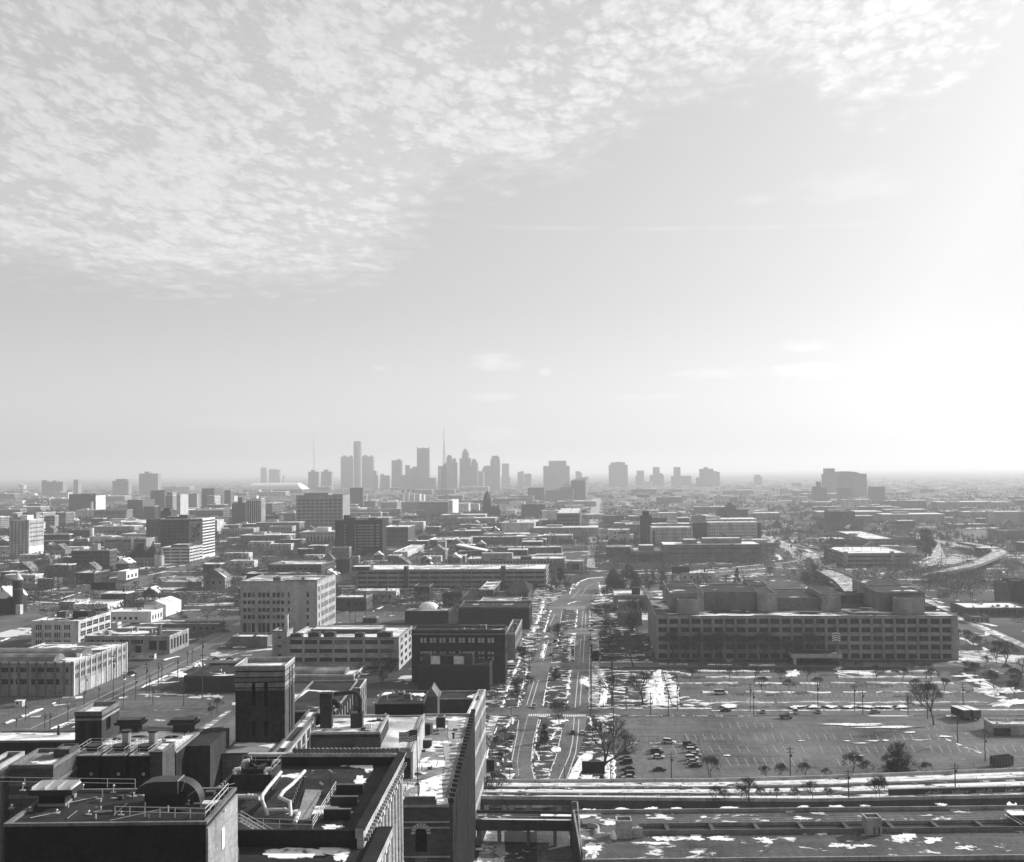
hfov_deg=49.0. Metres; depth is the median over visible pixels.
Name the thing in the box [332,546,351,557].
apartment house
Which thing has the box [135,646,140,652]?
doorway
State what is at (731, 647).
window
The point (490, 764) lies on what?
billboard
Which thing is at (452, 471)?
skyscraper
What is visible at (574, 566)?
window
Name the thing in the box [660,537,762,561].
hospital
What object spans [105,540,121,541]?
window
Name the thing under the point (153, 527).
hotel tower
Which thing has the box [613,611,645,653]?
bare tree
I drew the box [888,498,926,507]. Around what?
block
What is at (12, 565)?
house
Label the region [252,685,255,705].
window
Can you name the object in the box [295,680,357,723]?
building
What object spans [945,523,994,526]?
warehouse
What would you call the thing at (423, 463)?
skyscraper
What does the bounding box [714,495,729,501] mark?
block
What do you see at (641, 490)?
block
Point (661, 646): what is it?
window
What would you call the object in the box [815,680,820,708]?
utility pole
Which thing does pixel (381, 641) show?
window
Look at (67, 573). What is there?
bare tree
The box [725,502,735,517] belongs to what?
apartment tower
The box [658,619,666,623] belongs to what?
window
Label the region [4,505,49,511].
block
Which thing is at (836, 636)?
flagpole
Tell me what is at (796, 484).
block
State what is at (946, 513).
block
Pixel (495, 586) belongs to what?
apartment house
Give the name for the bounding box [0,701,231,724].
road
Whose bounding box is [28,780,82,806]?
roof hood
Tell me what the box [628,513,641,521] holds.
block
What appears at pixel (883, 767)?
bare tree
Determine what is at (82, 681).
roller door
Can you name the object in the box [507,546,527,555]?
house
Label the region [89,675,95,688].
roller door
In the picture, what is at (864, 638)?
window
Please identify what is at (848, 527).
house
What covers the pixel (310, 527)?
house
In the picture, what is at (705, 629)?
window
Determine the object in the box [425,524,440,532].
house
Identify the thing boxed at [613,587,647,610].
office building
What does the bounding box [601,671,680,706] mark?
lawn
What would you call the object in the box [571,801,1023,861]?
parking deck
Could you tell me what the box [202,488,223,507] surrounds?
hospital
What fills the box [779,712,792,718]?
steaming truck
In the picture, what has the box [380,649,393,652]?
window
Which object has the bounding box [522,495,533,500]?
office building
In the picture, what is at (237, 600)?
house
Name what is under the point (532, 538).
block
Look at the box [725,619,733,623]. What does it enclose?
window
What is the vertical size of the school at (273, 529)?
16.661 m
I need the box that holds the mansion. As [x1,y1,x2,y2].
[126,541,164,565]
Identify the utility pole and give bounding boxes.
[110,654,115,699]
[144,662,148,692]
[146,674,150,698]
[200,652,204,700]
[588,625,593,708]
[608,670,613,708]
[609,651,615,754]
[665,690,670,715]
[667,753,674,777]
[744,777,752,801]
[786,747,793,775]
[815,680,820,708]
[844,770,851,796]
[859,689,865,714]
[953,763,958,786]
[954,716,960,742]
[981,734,987,760]
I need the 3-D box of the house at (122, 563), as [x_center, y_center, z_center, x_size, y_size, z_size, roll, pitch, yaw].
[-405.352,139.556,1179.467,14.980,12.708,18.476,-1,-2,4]
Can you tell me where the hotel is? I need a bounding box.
[603,515,623,523]
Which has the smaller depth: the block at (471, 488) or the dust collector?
the dust collector
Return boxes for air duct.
[134,775,204,805]
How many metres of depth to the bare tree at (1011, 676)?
498.66 m
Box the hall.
[69,528,93,536]
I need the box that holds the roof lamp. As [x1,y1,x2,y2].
[328,769,332,795]
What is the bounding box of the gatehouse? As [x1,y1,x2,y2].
[963,614,988,622]
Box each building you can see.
[0,516,8,527]
[0,751,24,861]
[12,511,54,518]
[44,533,73,546]
[45,515,58,526]
[55,512,73,526]
[71,543,116,570]
[73,600,123,610]
[111,622,121,627]
[117,569,137,579]
[162,620,225,632]
[188,493,200,508]
[218,747,406,861]
[238,826,392,861]
[265,502,283,513]
[265,514,283,520]
[268,552,335,573]
[287,625,412,669]
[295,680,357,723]
[350,512,381,516]
[354,679,366,714]
[364,500,378,506]
[381,501,400,508]
[401,501,447,514]
[403,709,475,861]
[448,499,458,513]
[458,596,521,625]
[467,689,485,835]
[470,535,515,542]
[497,545,562,553]
[507,619,521,659]
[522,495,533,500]
[528,487,544,499]
[541,519,556,525]
[545,490,573,500]
[557,508,581,525]
[599,540,607,548]
[606,544,633,556]
[608,528,629,542]
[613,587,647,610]
[617,599,641,624]
[630,544,665,561]
[647,578,958,664]
[816,510,863,530]
[950,601,1023,615]
[985,510,1023,525]
[987,529,1023,539]
[994,580,1010,600]
[1002,578,1023,603]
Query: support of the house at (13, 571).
on the ground at (172, 689)
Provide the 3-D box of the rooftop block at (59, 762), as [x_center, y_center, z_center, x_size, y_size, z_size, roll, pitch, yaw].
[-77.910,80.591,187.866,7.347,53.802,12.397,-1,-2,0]
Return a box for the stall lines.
[673,685,1023,765]
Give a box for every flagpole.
[399,728,418,795]
[832,633,840,669]
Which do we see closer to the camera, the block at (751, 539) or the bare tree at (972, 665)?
the bare tree at (972, 665)
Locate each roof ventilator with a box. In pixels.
[114,717,147,732]
[167,717,199,732]
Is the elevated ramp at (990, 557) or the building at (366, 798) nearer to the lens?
the building at (366, 798)
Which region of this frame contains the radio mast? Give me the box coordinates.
[441,445,447,498]
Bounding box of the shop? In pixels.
[76,569,108,583]
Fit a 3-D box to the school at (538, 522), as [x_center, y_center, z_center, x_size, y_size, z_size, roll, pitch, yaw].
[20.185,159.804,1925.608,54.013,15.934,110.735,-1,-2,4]
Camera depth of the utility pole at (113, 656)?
499.52 m
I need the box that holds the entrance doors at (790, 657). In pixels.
[790,657,832,659]
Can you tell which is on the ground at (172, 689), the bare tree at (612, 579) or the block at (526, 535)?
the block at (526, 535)
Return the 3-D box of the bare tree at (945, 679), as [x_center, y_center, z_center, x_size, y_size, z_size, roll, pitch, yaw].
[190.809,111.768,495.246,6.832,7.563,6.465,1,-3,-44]
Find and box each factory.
[31,609,110,646]
[240,573,335,632]
[411,624,507,682]
[521,504,545,515]
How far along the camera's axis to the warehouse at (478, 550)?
1322.53 m
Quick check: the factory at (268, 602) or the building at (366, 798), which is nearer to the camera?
the building at (366, 798)
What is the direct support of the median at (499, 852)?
on the road at (488, 846)
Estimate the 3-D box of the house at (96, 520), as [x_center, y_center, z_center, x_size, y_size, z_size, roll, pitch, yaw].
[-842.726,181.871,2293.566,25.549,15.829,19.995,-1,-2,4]
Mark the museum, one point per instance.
(567, 537)
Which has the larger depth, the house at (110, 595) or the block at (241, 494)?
the block at (241, 494)
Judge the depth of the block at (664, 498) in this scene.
3328.21 m
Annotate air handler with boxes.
[423,738,431,746]
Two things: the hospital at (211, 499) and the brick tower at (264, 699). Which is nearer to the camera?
the brick tower at (264, 699)
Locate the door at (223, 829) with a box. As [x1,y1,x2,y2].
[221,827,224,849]
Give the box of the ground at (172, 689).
[0,467,1023,810]
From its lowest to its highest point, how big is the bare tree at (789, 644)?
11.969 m
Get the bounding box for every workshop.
[336,592,372,610]
[405,602,452,623]
[418,651,492,689]
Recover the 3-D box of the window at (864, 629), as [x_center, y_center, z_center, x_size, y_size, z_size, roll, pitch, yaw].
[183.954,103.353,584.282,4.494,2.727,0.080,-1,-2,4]
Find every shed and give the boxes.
[161,578,202,586]
[231,633,271,646]
[294,661,366,681]
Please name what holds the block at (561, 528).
on the ground at (172, 689)
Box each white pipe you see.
[238,793,259,800]
[260,771,282,815]
[267,807,300,823]
[277,769,305,817]
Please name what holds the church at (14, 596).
on the ground at (172, 689)
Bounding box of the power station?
[402,489,414,501]
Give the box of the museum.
[543,533,572,543]
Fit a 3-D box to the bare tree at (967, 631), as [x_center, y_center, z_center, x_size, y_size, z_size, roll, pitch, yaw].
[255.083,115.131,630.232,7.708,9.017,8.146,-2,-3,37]
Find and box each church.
[0,572,27,613]
[394,544,424,556]
[482,491,503,516]
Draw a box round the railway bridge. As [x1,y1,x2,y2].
[476,810,571,846]
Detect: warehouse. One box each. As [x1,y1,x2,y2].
[0,642,127,696]
[111,607,162,622]
[144,596,180,616]
[169,576,246,582]
[184,663,237,691]
[241,570,316,577]
[456,543,487,555]
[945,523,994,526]
[983,718,1023,735]
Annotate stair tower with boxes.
[74,701,119,750]
[272,614,292,656]
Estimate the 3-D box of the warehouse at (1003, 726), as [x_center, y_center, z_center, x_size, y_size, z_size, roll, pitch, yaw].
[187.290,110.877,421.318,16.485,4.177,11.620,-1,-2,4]
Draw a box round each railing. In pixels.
[0,777,135,787]
[114,783,227,817]
[238,818,312,828]
[312,782,335,824]
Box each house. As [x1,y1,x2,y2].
[0,537,8,544]
[0,546,8,550]
[1,568,27,577]
[3,570,43,583]
[8,561,32,569]
[13,561,38,572]
[19,551,49,560]
[35,555,63,563]
[37,577,62,588]
[45,525,57,533]
[45,542,55,548]
[49,561,76,572]
[50,543,71,556]
[69,544,88,549]
[81,561,101,570]
[91,516,106,523]
[101,588,133,603]
[109,517,127,520]
[115,557,135,570]
[135,595,160,607]
[142,585,164,597]
[202,567,231,588]
[203,560,224,571]
[223,549,252,559]
[227,537,239,542]
[230,557,257,566]
[233,593,239,605]
[248,538,274,547]
[269,541,293,549]
[298,546,313,555]
[304,552,325,559]
[306,525,314,530]
[308,542,327,553]
[312,555,322,559]
[322,568,339,582]
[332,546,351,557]
[335,515,385,554]
[336,559,351,572]
[352,555,359,564]
[355,585,399,601]
[373,551,384,559]
[392,518,400,523]
[392,556,411,563]
[414,583,432,600]
[421,553,442,561]
[421,555,431,563]
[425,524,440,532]
[429,544,447,559]
[442,592,463,605]
[448,552,462,563]
[449,538,463,550]
[456,541,474,551]
[458,601,531,628]
[476,540,486,548]
[479,580,501,598]
[490,526,499,532]
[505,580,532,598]
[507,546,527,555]
[522,538,542,544]
[535,551,562,554]
[610,816,642,839]
[640,511,651,542]
[651,518,666,522]
[680,568,714,581]
[771,520,780,527]
[822,537,837,547]
[823,535,844,545]
[844,524,855,530]
[862,540,879,545]
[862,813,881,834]
[865,528,877,533]
[881,543,899,549]
[882,520,894,528]
[895,518,914,527]
[917,525,937,531]
[937,587,949,596]
[975,517,984,522]
[976,544,998,556]
[1001,519,1014,528]
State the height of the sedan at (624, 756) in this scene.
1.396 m
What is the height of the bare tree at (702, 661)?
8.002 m
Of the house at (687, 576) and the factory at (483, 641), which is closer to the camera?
the factory at (483, 641)
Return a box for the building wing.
[272,709,319,751]
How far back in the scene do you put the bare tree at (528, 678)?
508.04 m
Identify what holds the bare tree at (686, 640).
on the ground at (172, 689)
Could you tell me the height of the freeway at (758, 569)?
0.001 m
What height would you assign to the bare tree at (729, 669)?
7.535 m
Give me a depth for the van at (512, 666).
567.28 m
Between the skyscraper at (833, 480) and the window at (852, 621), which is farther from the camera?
the skyscraper at (833, 480)
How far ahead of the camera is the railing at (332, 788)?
163.65 m
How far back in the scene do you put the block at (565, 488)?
5561.35 m
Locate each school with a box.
[94,509,132,520]
[104,536,158,548]
[221,524,258,535]
[269,525,295,533]
[386,524,414,545]
[388,554,401,561]
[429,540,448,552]
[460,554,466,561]
[467,552,565,571]
[506,519,540,525]
[568,559,583,571]
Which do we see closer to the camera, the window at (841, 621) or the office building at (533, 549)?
the window at (841, 621)
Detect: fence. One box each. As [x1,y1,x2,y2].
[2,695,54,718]
[602,793,690,796]
[877,766,989,772]
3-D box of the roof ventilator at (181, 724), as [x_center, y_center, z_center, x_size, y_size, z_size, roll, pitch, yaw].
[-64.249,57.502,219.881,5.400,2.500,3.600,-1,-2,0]
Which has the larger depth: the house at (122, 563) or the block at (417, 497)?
the block at (417, 497)
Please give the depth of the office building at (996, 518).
1853.89 m
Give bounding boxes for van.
[508,664,516,668]
[714,689,726,693]
[792,707,797,713]
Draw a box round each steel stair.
[238,811,271,828]
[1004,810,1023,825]
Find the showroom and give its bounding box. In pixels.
[84,624,188,653]
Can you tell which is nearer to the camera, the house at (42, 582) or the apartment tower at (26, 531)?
the house at (42, 582)
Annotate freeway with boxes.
[29,593,79,599]
[134,593,238,598]
[336,589,448,595]
[602,561,804,583]
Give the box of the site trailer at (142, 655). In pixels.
[130,653,155,658]
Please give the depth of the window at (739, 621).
589.26 m
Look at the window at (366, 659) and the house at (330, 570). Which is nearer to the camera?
the window at (366, 659)
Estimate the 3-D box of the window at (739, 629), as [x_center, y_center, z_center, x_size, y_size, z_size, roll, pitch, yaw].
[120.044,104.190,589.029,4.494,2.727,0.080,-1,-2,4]
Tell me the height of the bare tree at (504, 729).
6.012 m
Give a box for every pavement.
[53,718,74,728]
[150,657,209,686]
[199,709,231,728]
[486,715,498,753]
[487,716,517,777]
[508,660,528,708]
[589,651,598,705]
[591,633,599,661]
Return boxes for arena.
[243,483,309,492]
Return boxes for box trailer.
[951,705,970,719]
[961,705,980,719]
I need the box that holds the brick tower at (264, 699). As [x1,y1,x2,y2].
[234,657,294,741]
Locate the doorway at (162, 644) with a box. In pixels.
[159,641,166,649]
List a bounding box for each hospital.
[127,499,154,517]
[144,505,159,518]
[151,490,172,507]
[165,492,176,509]
[177,494,187,514]
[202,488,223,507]
[207,495,221,504]
[650,525,692,546]
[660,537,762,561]
[689,515,706,538]
[706,520,760,538]
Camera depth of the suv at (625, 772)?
366.14 m
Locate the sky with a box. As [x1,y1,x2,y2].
[0,0,1023,476]
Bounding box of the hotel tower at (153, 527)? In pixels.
[146,508,176,542]
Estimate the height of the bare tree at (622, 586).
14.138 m
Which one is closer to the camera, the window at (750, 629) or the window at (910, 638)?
the window at (910, 638)
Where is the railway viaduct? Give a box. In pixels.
[481,767,1023,810]
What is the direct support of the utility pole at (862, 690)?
on the road at (643, 711)
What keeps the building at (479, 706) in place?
on the ground at (172, 689)
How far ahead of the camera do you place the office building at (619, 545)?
1280.98 m
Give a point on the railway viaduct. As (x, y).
(560, 793)
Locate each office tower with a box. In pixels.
[69,493,105,511]
[224,490,232,506]
[296,493,349,529]
[350,487,363,506]
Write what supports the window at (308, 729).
in the building wing
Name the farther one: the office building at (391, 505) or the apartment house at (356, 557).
the office building at (391, 505)
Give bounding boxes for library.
[300,527,334,544]
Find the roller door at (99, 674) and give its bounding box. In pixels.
[98,671,103,684]
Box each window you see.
[44,535,67,539]
[44,541,67,545]
[79,722,84,738]
[92,722,96,737]
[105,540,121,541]
[106,716,109,729]
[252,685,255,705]
[252,721,255,735]
[265,685,267,704]
[265,721,267,734]
[290,640,301,643]
[290,649,301,652]
[302,734,304,748]
[304,640,316,643]
[305,649,316,652]
[305,658,316,661]
[307,729,308,747]
[319,640,331,643]
[319,649,331,652]
[319,658,331,661]
[334,640,346,643]
[334,649,346,652]
[334,658,346,661]
[350,640,362,643]
[350,649,362,652]
[350,658,362,661]
[365,640,377,643]
[365,649,377,652]
[365,658,377,661]
[380,640,393,643]
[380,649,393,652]
[415,829,426,850]
[572,564,578,569]
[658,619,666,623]
[658,627,666,631]
[659,644,666,648]
[659,645,950,658]
[669,619,677,623]
[670,627,677,631]
[681,619,688,623]
[681,627,688,631]
[692,619,699,623]
[692,627,699,631]
[703,619,710,623]
[703,627,711,631]
[714,619,722,623]
[714,627,722,631]
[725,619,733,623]
[726,627,733,631]
[726,644,733,648]
[737,619,744,623]
[737,627,744,631]
[748,619,755,623]
[748,627,756,631]
[748,644,756,648]
[759,619,767,623]
[759,627,767,631]
[770,619,778,623]
[771,627,778,631]
[782,619,789,623]
[782,627,789,631]
[782,636,790,640]
[793,619,801,623]
[793,627,801,631]
[793,636,801,640]
[804,619,812,623]
[805,627,812,631]
[816,619,823,623]
[816,627,823,631]
[816,644,824,648]
[827,619,835,623]
[827,627,835,631]
[828,644,835,648]
[839,619,846,623]
[839,627,846,631]
[839,644,847,648]
[841,636,846,640]
[850,619,857,623]
[850,627,858,631]
[850,636,858,640]
[851,645,858,648]
[861,619,869,623]
[862,627,869,631]
[862,636,869,640]
[862,645,869,649]
[873,619,880,623]
[873,627,881,631]
[873,636,881,640]
[873,645,881,649]
[884,619,892,623]
[885,627,892,631]
[885,636,892,640]
[885,645,892,649]
[896,619,903,623]
[896,627,903,631]
[896,636,904,640]
[896,645,904,649]
[907,619,915,623]
[908,627,915,631]
[908,636,915,640]
[919,619,926,623]
[919,627,927,631]
[919,636,927,640]
[930,619,938,623]
[931,627,938,631]
[931,636,938,640]
[942,619,949,623]
[942,627,950,631]
[942,636,950,640]
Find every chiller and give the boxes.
[425,722,432,733]
[436,714,445,730]
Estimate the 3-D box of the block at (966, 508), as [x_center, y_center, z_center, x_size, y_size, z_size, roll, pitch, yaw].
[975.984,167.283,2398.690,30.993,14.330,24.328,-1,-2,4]
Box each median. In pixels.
[494,842,505,857]
[533,716,564,778]
[543,667,570,706]
[552,634,574,661]
[560,609,576,628]
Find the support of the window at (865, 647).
in the office building at (875, 618)
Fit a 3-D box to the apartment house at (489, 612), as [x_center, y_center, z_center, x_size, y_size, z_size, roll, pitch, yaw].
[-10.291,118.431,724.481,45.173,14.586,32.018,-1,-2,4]
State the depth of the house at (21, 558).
1310.20 m
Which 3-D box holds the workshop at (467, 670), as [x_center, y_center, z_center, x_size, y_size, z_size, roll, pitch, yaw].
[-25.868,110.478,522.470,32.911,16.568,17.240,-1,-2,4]
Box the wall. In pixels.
[888,785,1023,794]
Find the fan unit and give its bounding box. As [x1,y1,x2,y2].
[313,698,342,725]
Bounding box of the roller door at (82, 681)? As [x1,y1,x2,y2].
[81,679,86,691]
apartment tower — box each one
[9,512,43,558]
[160,514,214,558]
[232,497,245,523]
[245,495,264,522]
[571,477,588,498]
[715,507,726,517]
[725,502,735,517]
[736,509,747,517]
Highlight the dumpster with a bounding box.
[990,754,1013,766]
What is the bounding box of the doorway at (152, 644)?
[149,641,156,649]
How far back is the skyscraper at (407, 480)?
6273.80 m
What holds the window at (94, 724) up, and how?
in the stair tower at (95, 719)
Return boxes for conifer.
[539,723,548,742]
[551,668,561,679]
[556,566,565,581]
[733,568,740,582]
[886,749,910,771]
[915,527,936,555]
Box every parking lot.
[0,696,114,730]
[120,705,234,728]
[169,611,239,619]
[336,611,404,622]
[615,716,1023,778]
[677,671,996,706]
[916,530,1018,541]
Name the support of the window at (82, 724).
in the stair tower at (95, 719)
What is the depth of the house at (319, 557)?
1161.70 m
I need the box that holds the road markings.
[11,581,597,778]
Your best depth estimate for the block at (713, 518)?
1896.76 m
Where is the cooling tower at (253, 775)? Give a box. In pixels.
[232,755,281,789]
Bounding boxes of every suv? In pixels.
[619,758,632,763]
[620,770,634,775]
[650,748,663,753]
[662,737,675,742]
[682,740,695,745]
[685,754,698,759]
[686,746,699,752]
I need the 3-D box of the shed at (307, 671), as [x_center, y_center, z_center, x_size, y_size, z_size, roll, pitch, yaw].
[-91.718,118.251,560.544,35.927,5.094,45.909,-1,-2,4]
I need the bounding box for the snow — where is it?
[1,510,1023,778]
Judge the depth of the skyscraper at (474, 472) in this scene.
5974.67 m
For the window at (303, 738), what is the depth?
235.31 m
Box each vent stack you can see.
[121,729,131,746]
[147,729,158,744]
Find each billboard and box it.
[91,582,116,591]
[486,759,494,778]
[582,761,604,778]
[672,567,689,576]
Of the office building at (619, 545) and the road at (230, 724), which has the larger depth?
the office building at (619, 545)
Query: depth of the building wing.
235.96 m
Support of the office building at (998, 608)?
on the ground at (172, 689)
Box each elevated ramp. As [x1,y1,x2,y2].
[807,567,853,590]
[921,541,1007,580]
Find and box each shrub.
[206,706,216,711]
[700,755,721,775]
[708,785,722,800]
[734,785,747,800]
[755,787,766,795]
[773,762,789,774]
[788,787,800,797]
[823,787,834,794]
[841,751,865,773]
[867,775,888,796]
[920,762,932,770]
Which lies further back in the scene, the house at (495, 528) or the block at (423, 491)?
the block at (423, 491)
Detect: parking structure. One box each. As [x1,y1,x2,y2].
[161,543,202,562]
[188,509,229,516]
[351,557,548,587]
[824,543,910,565]
[835,531,895,544]
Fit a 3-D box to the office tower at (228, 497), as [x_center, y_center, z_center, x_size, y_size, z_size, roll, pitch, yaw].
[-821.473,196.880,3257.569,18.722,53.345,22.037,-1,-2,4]
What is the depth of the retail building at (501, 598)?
852.97 m
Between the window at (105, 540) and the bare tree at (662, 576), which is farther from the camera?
the window at (105, 540)
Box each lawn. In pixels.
[485,584,631,778]
[601,634,650,662]
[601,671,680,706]
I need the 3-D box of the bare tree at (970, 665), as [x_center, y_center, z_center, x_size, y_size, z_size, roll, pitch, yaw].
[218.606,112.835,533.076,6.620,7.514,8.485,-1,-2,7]
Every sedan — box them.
[618,755,631,759]
[620,765,634,770]
[621,774,635,778]
[651,754,664,758]
[652,766,666,770]
[686,759,699,763]
[688,752,701,756]
[688,762,702,766]
[720,708,731,711]
[869,709,880,713]
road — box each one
[0,553,221,631]
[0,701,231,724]
[1,622,239,729]
[223,715,234,744]
[473,831,572,861]
[477,831,503,861]
[486,707,1023,714]
[508,663,613,665]
[512,609,561,810]
[522,629,647,632]
[532,606,612,608]
[537,831,573,861]
[549,576,607,608]
[549,609,589,810]
[587,498,600,566]
[614,662,1023,666]
[621,562,794,573]
[763,534,805,559]
[771,536,822,556]
[792,552,835,566]
[864,543,945,576]
[916,537,972,548]
[928,602,1023,647]
[937,555,974,565]
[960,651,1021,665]
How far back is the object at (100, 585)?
913.20 m
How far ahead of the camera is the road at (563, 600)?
893.92 m
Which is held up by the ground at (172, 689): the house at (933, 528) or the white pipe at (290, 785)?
the house at (933, 528)
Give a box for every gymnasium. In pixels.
[428,537,458,547]
[458,537,472,543]
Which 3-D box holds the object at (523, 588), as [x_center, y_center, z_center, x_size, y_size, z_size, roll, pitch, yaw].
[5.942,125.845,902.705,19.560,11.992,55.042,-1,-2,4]
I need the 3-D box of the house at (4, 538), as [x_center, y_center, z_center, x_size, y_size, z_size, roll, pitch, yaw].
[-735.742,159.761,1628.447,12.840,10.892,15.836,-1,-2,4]
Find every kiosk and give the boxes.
[15,700,24,706]
[362,616,377,622]
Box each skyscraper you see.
[18,484,26,488]
[42,480,66,494]
[73,479,81,493]
[112,479,131,494]
[139,472,160,493]
[261,468,284,482]
[308,470,319,489]
[321,469,332,489]
[341,455,346,487]
[347,455,353,487]
[353,441,361,487]
[362,455,368,487]
[368,455,374,487]
[374,471,378,488]
[380,474,390,488]
[392,459,402,487]
[399,465,416,489]
[417,447,430,488]
[438,463,445,488]
[446,455,457,489]
[459,449,478,489]
[471,459,477,486]
[482,465,490,488]
[490,456,500,488]
[501,463,510,485]
[518,471,531,485]
[543,461,569,488]
[576,471,581,477]
[609,462,627,486]
[635,471,643,484]
[649,467,663,485]
[671,467,690,485]
[696,467,713,486]
[713,471,719,485]
[753,475,762,484]
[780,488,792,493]
[812,481,826,500]
[821,468,866,495]
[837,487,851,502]
[868,486,884,503]
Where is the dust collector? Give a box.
[320,690,371,727]
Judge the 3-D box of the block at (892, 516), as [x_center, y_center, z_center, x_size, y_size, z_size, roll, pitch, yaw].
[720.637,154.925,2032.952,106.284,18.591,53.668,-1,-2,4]
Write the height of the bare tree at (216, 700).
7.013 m
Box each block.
[0,493,19,498]
[0,508,26,514]
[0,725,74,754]
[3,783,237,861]
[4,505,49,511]
[5,490,27,492]
[8,743,79,818]
[11,499,25,502]
[23,492,37,495]
[28,497,53,500]
[29,502,43,505]
[51,498,68,503]
[52,491,71,498]
[72,536,88,542]
[75,508,99,519]
[89,534,117,544]
[91,524,142,531]
[98,520,145,524]
[102,728,229,786]
[106,495,131,500]
[122,531,145,535]
[124,519,145,520]
[133,527,145,531]
[136,522,145,526]
[149,741,175,778]
[164,486,194,490]
[207,503,227,508]
[211,515,231,523]
[215,507,231,512]
[215,519,223,533]
[221,741,280,781]
[233,492,248,495]
[239,522,255,526]
[240,532,295,546]
[247,489,260,494]
[256,519,304,531]
[257,490,289,495]
[279,511,295,520]
[280,537,305,547]
[311,714,388,748]
[317,486,330,489]
[350,506,380,511]
[355,713,424,778]
[357,507,400,514]
[357,515,391,523]
[374,690,428,714]
[377,511,388,516]
[399,493,420,500]
[399,520,425,531]
[403,514,417,518]
[407,539,428,546]
[411,493,425,500]
[412,488,433,494]
[426,682,439,713]
[435,488,455,493]
[438,494,463,500]
[440,690,480,713]
[441,513,486,520]
[454,528,480,536]
[457,516,496,522]
[458,503,469,513]
[460,523,486,529]
[461,486,489,490]
[470,503,479,509]
[471,525,491,531]
[473,498,492,504]
[483,532,529,534]
[492,497,506,501]
[501,508,515,513]
[502,520,535,532]
[507,497,517,501]
[509,494,524,499]
[510,500,524,505]
[515,534,542,542]
[522,536,546,544]
[533,524,597,536]
[542,508,558,519]
[557,500,595,506]
[560,486,570,489]
[565,503,582,508]
[582,513,603,518]
[612,500,625,504]
[614,521,632,527]
[625,522,657,532]
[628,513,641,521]
[631,487,656,494]
[636,508,658,513]
[637,493,648,497]
[643,481,652,485]
[649,510,676,520]
[656,495,681,502]
[658,521,688,524]
[668,488,681,491]
[677,517,688,522]
[690,516,756,520]
[693,505,724,514]
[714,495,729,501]
[722,489,752,493]
[726,495,737,501]
[741,537,767,542]
[748,511,779,518]
[791,482,801,485]
[791,495,807,502]
[792,489,811,494]
[800,492,836,498]
[801,501,832,505]
[812,505,838,511]
[813,509,882,519]
[840,497,871,509]
[855,515,872,522]
[858,505,894,510]
[876,511,944,522]
[882,508,926,512]
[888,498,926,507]
[921,487,933,492]
[931,500,990,508]
[933,509,952,516]
[959,510,984,517]
[960,506,977,510]
[991,501,1009,506]
[1008,495,1023,501]
[1014,498,1023,505]
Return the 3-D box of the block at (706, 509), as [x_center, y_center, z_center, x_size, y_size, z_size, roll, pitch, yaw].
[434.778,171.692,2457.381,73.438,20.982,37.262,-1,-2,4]
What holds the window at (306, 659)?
in the office building at (364, 644)
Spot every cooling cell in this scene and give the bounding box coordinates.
[77,738,112,788]
[101,738,138,787]
[129,738,161,787]
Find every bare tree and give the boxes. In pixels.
[0,573,8,584]
[54,569,64,576]
[60,570,75,586]
[69,565,77,580]
[207,697,224,713]
[369,658,384,671]
[378,668,387,682]
[380,661,397,677]
[381,657,394,672]
[386,654,397,671]
[388,658,399,672]
[484,770,511,787]
[486,733,503,758]
[490,681,505,691]
[493,749,508,771]
[498,727,511,741]
[509,676,524,686]
[509,679,522,689]
[509,689,525,705]
[516,646,528,661]
[518,651,528,665]
[521,674,534,691]
[533,741,546,758]
[546,622,569,644]
[549,699,569,720]
[581,714,637,778]
[589,603,617,632]
[592,673,621,703]
[595,614,623,652]
[604,573,613,589]
[604,643,621,669]
[606,573,619,589]
[612,575,623,588]
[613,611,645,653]
[615,636,640,667]
[620,564,631,581]
[620,575,628,588]
[620,597,647,632]
[623,670,653,704]
[628,570,640,588]
[631,572,646,585]
[640,569,649,582]
[644,577,652,589]
[650,570,657,584]
[656,562,668,576]
[658,569,669,583]
[659,577,665,591]
[662,629,682,660]
[667,657,684,671]
[674,635,694,661]
[684,630,714,660]
[686,669,695,681]
[695,658,707,673]
[703,631,729,661]
[704,632,726,660]
[711,656,725,672]
[718,788,730,797]
[723,633,749,660]
[723,666,738,681]
[734,775,757,792]
[738,661,747,673]
[742,633,766,661]
[750,666,765,682]
[752,630,773,660]
[754,676,767,683]
[758,765,768,775]
[766,635,788,661]
[769,787,782,797]
[775,668,786,681]
[780,641,792,661]
[782,678,795,690]
[789,640,804,660]
[794,631,824,661]
[797,762,810,774]
[801,570,806,582]
[801,780,818,797]
[802,666,815,676]
[803,572,811,584]
[809,563,821,579]
[810,677,822,682]
[821,767,831,774]
[835,658,850,667]
[851,661,864,673]
[857,759,874,771]
[864,778,884,792]
[872,664,884,681]
[877,752,895,772]
[886,741,907,758]
[895,752,922,771]
[896,667,908,681]
[904,658,919,669]
[904,678,943,724]
[909,678,922,686]
[918,662,933,678]
[922,667,940,678]
[940,677,949,691]
[958,629,964,643]
[962,629,971,641]
[964,632,977,647]
[965,661,977,673]
[968,662,979,671]
[970,635,989,652]
[981,655,992,663]
[982,668,998,682]
[985,647,1000,663]
[987,673,1000,687]
[990,640,1003,655]
[997,641,1019,663]
[1004,669,1022,680]
[1005,680,1023,695]
[1009,675,1022,688]
[1015,656,1023,677]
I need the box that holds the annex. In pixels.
[59,598,89,609]

